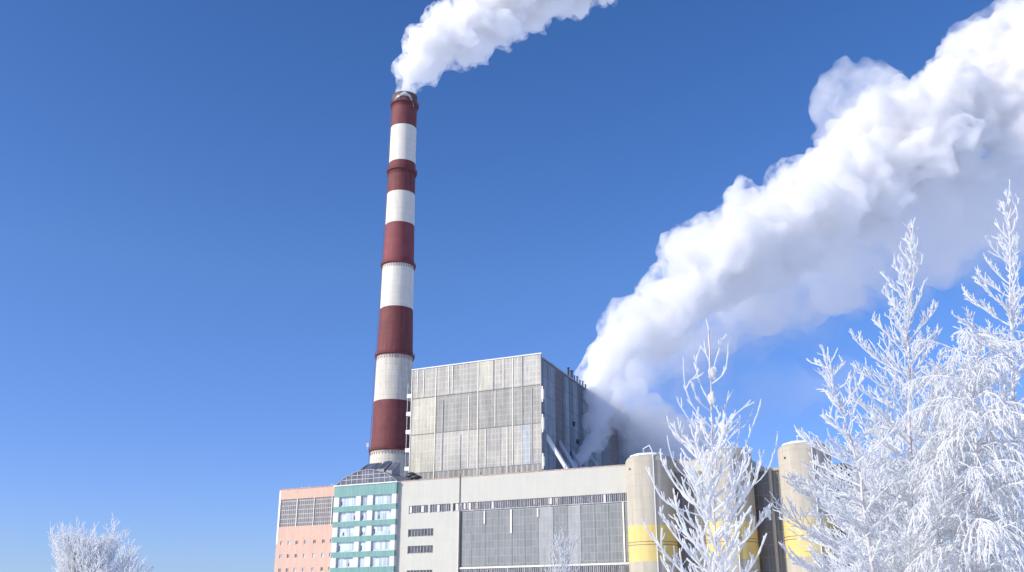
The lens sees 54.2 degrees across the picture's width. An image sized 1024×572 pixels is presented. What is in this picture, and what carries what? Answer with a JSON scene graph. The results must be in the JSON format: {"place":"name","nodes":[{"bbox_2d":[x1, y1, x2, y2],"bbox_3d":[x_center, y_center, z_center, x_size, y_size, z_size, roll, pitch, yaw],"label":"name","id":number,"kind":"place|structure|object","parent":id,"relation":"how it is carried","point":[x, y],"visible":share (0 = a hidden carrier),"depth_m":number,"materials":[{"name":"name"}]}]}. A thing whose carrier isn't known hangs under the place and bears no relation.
{"place":"outdoors","nodes":[
{"label":"outdoors","id":0,"kind":"place"},
{"bbox_2d":[0,0,1023,571],"label":"sky","id":1,"kind":"structure","parent":0,"point":[193,195],"materials":[{"name":"blue"}]},
{"bbox_3d":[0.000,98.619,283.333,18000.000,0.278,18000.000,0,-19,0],"label":"ground","id":2,"kind":"structure","parent":0,"visible":0},
{"bbox_2d":[48,514,133,571],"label":"frosted tree","id":3,"kind":"object","parent":2,"relation":"on","point":[80,554],"visible":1,"depth_m":57.19,"materials":[{"name":"white plant"}]},
{"bbox_2d":[114,538,154,571],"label":"frosted tree","id":4,"kind":"object","parent":2,"relation":"on","point":[132,559],"visible":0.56,"depth_m":63.73,"materials":[{"name":"white plant"}]},
{"bbox_2d":[274,483,335,571],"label":"office block","id":5,"kind":"structure","parent":2,"relation":"on","point":[304,531],"depth_m":307.33,"materials":[{"name":"pink paint"}]},
{"bbox_2d":[279,499,296,526],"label":"window","id":6,"kind":"structure","parent":5,"relation":"in","point":[288,507],"depth_m":312.11,"materials":[{"name":"grey glass"}]},
{"bbox_2d":[297,498,313,525],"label":"window","id":7,"kind":"structure","parent":5,"relation":"in","point":[305,506],"depth_m":309.31,"materials":[{"name":"grey glass"}]},
{"bbox_2d":[314,497,331,524],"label":"window","id":8,"kind":"structure","parent":5,"relation":"in","point":[322,512],"depth_m":306.45,"materials":[{"name":"grey glass"}]},
{"bbox_2d":[330,460,407,571],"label":"stair block","id":9,"kind":"structure","parent":2,"relation":"on","point":[365,520],"depth_m":297.85,"materials":[{"name":"teal paint"}]},
{"bbox_2d":[336,557,352,567],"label":"window","id":10,"kind":"structure","parent":9,"relation":"in","point":[341,562],"depth_m":297.09,"materials":[{"name":"white glass"}]},
{"bbox_2d":[337,542,353,551],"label":"window","id":11,"kind":"structure","parent":9,"relation":"in","point":[345,546],"depth_m":298.55,"materials":[{"name":"glass"}]},
{"bbox_2d":[338,527,354,536],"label":"window","id":12,"kind":"structure","parent":9,"relation":"in","point":[343,531],"depth_m":300.08,"materials":[{"name":"glass"}]},
{"bbox_2d":[339,512,354,521],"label":"window","id":13,"kind":"structure","parent":9,"relation":"in","point":[343,516],"depth_m":301.55,"materials":[{"name":"glass"}]},
{"bbox_2d":[340,497,355,506],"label":"window","id":14,"kind":"structure","parent":9,"relation":"in","point":[344,501],"depth_m":302.95,"materials":[{"name":"white glass"}]},
{"bbox_2d":[359,557,364,566],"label":"window","id":15,"kind":"structure","parent":9,"relation":"in","point":[361,559],"depth_m":294.57,"materials":[{"name":"white glass"}]},
{"bbox_2d":[360,542,364,550],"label":"window","id":16,"kind":"structure","parent":9,"relation":"in","point":[362,544],"depth_m":296.01,"materials":[{"name":"glass"}]},
{"bbox_2d":[360,526,365,535],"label":"window","id":17,"kind":"structure","parent":9,"relation":"in","point":[363,528],"depth_m":297.42,"materials":[{"name":"glass"}]},
{"bbox_2d":[361,511,366,520],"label":"window","id":18,"kind":"structure","parent":9,"relation":"in","point":[363,513],"depth_m":298.84,"materials":[{"name":"glass"}]},
{"bbox_2d":[362,496,367,504],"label":"window","id":19,"kind":"structure","parent":9,"relation":"in","point":[364,498],"depth_m":300.34,"materials":[{"name":"glass"}]},
{"bbox_2d":[338,470,395,484],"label":"arched window","id":20,"kind":"structure","parent":9,"relation":"in","point":[365,476],"depth_m":302.22,"materials":[{"name":"grey glass"}]},
{"bbox_2d":[371,556,389,566],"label":"window","id":21,"kind":"structure","parent":9,"relation":"in","point":[382,560],"depth_m":291.78,"materials":[{"name":"white glass"}]},
{"bbox_2d":[372,540,389,550],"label":"window","id":22,"kind":"structure","parent":9,"relation":"in","point":[376,545],"depth_m":293.20,"materials":[{"name":"glass"}]},
{"bbox_2d":[372,525,390,534],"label":"window","id":23,"kind":"structure","parent":9,"relation":"in","point":[379,529],"depth_m":294.57,"materials":[{"name":"glass"}]},
{"bbox_2d":[373,509,390,519],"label":"window","id":24,"kind":"structure","parent":9,"relation":"in","point":[377,514],"depth_m":296.15,"materials":[{"name":"glass"}]},
{"bbox_2d":[374,494,391,504],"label":"window","id":25,"kind":"structure","parent":9,"relation":"in","point":[387,498],"depth_m":297.46,"materials":[{"name":"glass"}]},
{"bbox_2d":[366,91,418,475],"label":"striped chimney","id":26,"kind":"object","parent":2,"relation":"on","point":[394,357],"visible":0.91,"depth_m":519.07,"materials":[{"name":"concrete"}]},
{"bbox_2d":[409,353,675,479],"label":"boiler house","id":27,"kind":"structure","parent":2,"relation":"on","point":[527,412],"depth_m":329.34,"materials":[{"name":"grey metal"}]},
{"bbox_2d":[404,384,410,476],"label":"steel stair tower","id":28,"kind":"structure","parent":27,"relation":"attached to","point":[408,414],"depth_m":338.87,"materials":[{"name":"metal"}]},
{"bbox_2d":[544,526,583,571],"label":"frosted shrub","id":29,"kind":"object","parent":2,"relation":"on","point":[562,558],"visible":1,"depth_m":43.45,"materials":[{"name":"white plant"}]},
{"bbox_2d":[396,459,764,571],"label":"turbine hall","id":30,"kind":"structure","parent":2,"relation":"on","point":[505,522],"depth_m":276.29,"materials":[{"name":"grey concrete"}]},
{"bbox_2d":[409,505,427,513],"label":"window","id":31,"kind":"structure","parent":30,"relation":"in","point":[419,509],"depth_m":292.13,"materials":[{"name":"grey glass"}]},
{"bbox_2d":[407,570,431,571],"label":"window","id":32,"kind":"structure","parent":30,"relation":"in","point":[407,570],"depth_m":286.13,"materials":[{"name":"grey glass"}]},
{"bbox_2d":[408,545,432,553],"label":"window","id":33,"kind":"structure","parent":30,"relation":"in","point":[427,548],"depth_m":287.95,"materials":[{"name":"grey glass"}]},
{"bbox_2d":[408,528,432,536],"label":"window","id":34,"kind":"structure","parent":30,"relation":"in","point":[412,532],"depth_m":289.50,"materials":[{"name":"grey glass"}]},
{"bbox_2d":[430,504,450,512],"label":"window","id":35,"kind":"structure","parent":30,"relation":"in","point":[435,508],"depth_m":288.94,"materials":[{"name":"grey glass"}]},
{"bbox_2d":[453,503,458,511],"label":"window","id":36,"kind":"structure","parent":30,"relation":"in","point":[455,505],"depth_m":286.69,"materials":[{"name":"white glass"}]},
{"bbox_2d":[459,569,474,571],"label":"window","id":37,"kind":"structure","parent":30,"relation":"in","point":[460,570],"depth_m":279.37,"materials":[{"name":"grey glass"}]},
{"bbox_2d":[460,502,475,510],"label":"window","id":38,"kind":"structure","parent":30,"relation":"in","point":[469,506],"depth_m":284.88,"materials":[{"name":"grey glass"}]},
{"bbox_2d":[475,568,490,571],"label":"window","id":39,"kind":"structure","parent":30,"relation":"in","point":[484,569],"depth_m":277.06,"materials":[{"name":"grey glass"}]},
{"bbox_2d":[476,501,491,509],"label":"window","id":40,"kind":"structure","parent":30,"relation":"in","point":[486,505],"depth_m":282.73,"materials":[{"name":"grey glass"}]},
{"bbox_2d":[491,568,507,571],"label":"window","id":41,"kind":"structure","parent":30,"relation":"in","point":[492,569],"depth_m":274.94,"materials":[{"name":"grey glass"}]},
{"bbox_2d":[492,500,507,509],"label":"window","id":42,"kind":"structure","parent":30,"relation":"in","point":[502,504],"depth_m":280.60,"materials":[{"name":"grey glass"}]},
{"bbox_2d":[508,499,523,508],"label":"window","id":43,"kind":"structure","parent":30,"relation":"in","point":[518,503],"depth_m":278.48,"materials":[{"name":"grey glass"}]},
{"bbox_2d":[508,567,523,571],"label":"window","id":44,"kind":"structure","parent":30,"relation":"in","point":[520,569],"depth_m":272.70,"materials":[{"name":"grey glass"}]},
{"bbox_2d":[524,498,540,507],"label":"window","id":45,"kind":"structure","parent":30,"relation":"in","point":[535,502],"depth_m":276.21,"materials":[{"name":"grey glass"}]},
{"bbox_2d":[524,567,540,571],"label":"window","id":46,"kind":"structure","parent":30,"relation":"in","point":[526,569],"depth_m":270.64,"materials":[{"name":"grey glass"}]},
{"bbox_2d":[541,497,557,506],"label":"window","id":47,"kind":"structure","parent":30,"relation":"in","point":[551,501],"depth_m":274.10,"materials":[{"name":"grey glass"}]},
{"bbox_2d":[541,566,558,571],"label":"window","id":48,"kind":"structure","parent":30,"relation":"in","point":[542,568],"depth_m":268.70,"materials":[{"name":"grey glass"}]},
{"bbox_2d":[557,496,574,505],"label":"window","id":49,"kind":"structure","parent":30,"relation":"in","point":[567,500],"depth_m":271.96,"materials":[{"name":"grey glass"}]},
{"bbox_2d":[558,566,575,571],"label":"window","id":50,"kind":"structure","parent":30,"relation":"in","point":[573,567],"depth_m":265.86,"materials":[{"name":"grey glass"}]},
{"bbox_2d":[575,495,591,504],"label":"window","id":51,"kind":"structure","parent":30,"relation":"in","point":[584,499],"depth_m":269.78,"materials":[{"name":"grey glass"}]},
{"bbox_2d":[576,565,593,571],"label":"window","id":52,"kind":"structure","parent":30,"relation":"in","point":[589,568],"depth_m":263.85,"materials":[{"name":"grey glass"}]},
{"bbox_2d":[592,494,609,503],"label":"window","id":53,"kind":"structure","parent":30,"relation":"in","point":[600,498],"depth_m":267.62,"materials":[{"name":"grey glass"}]},
{"bbox_2d":[594,565,611,571],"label":"window","id":54,"kind":"structure","parent":30,"relation":"in","point":[597,568],"depth_m":261.74,"materials":[{"name":"grey glass"}]},
{"bbox_2d":[610,493,626,502],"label":"window","id":55,"kind":"structure","parent":30,"relation":"in","point":[616,497],"depth_m":265.41,"materials":[{"name":"grey glass"}]},
{"bbox_2d":[612,564,628,571],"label":"window","id":56,"kind":"structure","parent":30,"relation":"in","point":[624,567],"depth_m":259.64,"materials":[{"name":"grey glass"}]},
{"bbox_2d":[625,445,678,571],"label":"storage tank","id":57,"kind":"object","parent":2,"relation":"on","point":[645,502],"visible":0.88,"depth_m":252.80,"materials":[{"name":"concrete"}]},
{"bbox_2d":[641,319,777,571],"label":"frosted birch","id":58,"kind":"object","parent":2,"relation":"on","point":[708,508],"visible":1,"depth_m":14.69,"materials":[{"name":"white plant"}]},
{"bbox_2d":[702,439,759,571],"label":"storage tank","id":59,"kind":"object","parent":2,"relation":"on","point":[751,546],"visible":0.41,"depth_m":243.26,"materials":[{"name":"concrete"}]},
{"bbox_2d":[777,432,840,571],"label":"storage tank","id":60,"kind":"object","parent":2,"relation":"on","point":[794,455],"visible":0.63,"depth_m":236.99,"materials":[{"name":"concrete"}]},
{"bbox_2d":[753,459,935,571],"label":"annex","id":61,"kind":"object","parent":2,"relation":"on","point":[772,556],"visible":0.14,"depth_m":246.88,"materials":[{"name":"concrete"}]},
{"bbox_2d":[794,345,959,571],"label":"frosted birch","id":62,"kind":"object","parent":2,"relation":"on","point":[833,510],"visible":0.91,"depth_m":14.39,"materials":[{"name":"white plant"}]},
{"bbox_2d":[800,409,971,571],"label":"frosted birch","id":63,"kind":"object","parent":2,"relation":"on","point":[888,460],"visible":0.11,"depth_m":18.62,"materials":[{"name":"white plant"}]},
{"bbox_2d":[765,218,1023,571],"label":"frosted birch","id":64,"kind":"object","parent":2,"relation":"on","point":[887,526],"visible":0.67,"depth_m":15.41,"materials":[{"name":"white plant"}]},
{"bbox_2d":[851,360,1023,571],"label":"frosted birch","id":65,"kind":"object","parent":2,"relation":"on","point":[990,471],"visible":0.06,"depth_m":19.78,"materials":[{"name":"white plant"}]},
{"bbox_2d":[886,179,1023,571],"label":"frosted birch","id":66,"kind":"object","parent":2,"relation":"on","point":[1015,297],"visible":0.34,"depth_m":15.81,"materials":[{"name":"white plant"}]},
{"bbox_2d":[896,327,1023,571],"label":"frosted birch","id":67,"kind":"object","parent":2,"relation":"on","point":[1005,533],"visible":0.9,"depth_m":13.98,"materials":[{"name":"white plant"}]}
]}

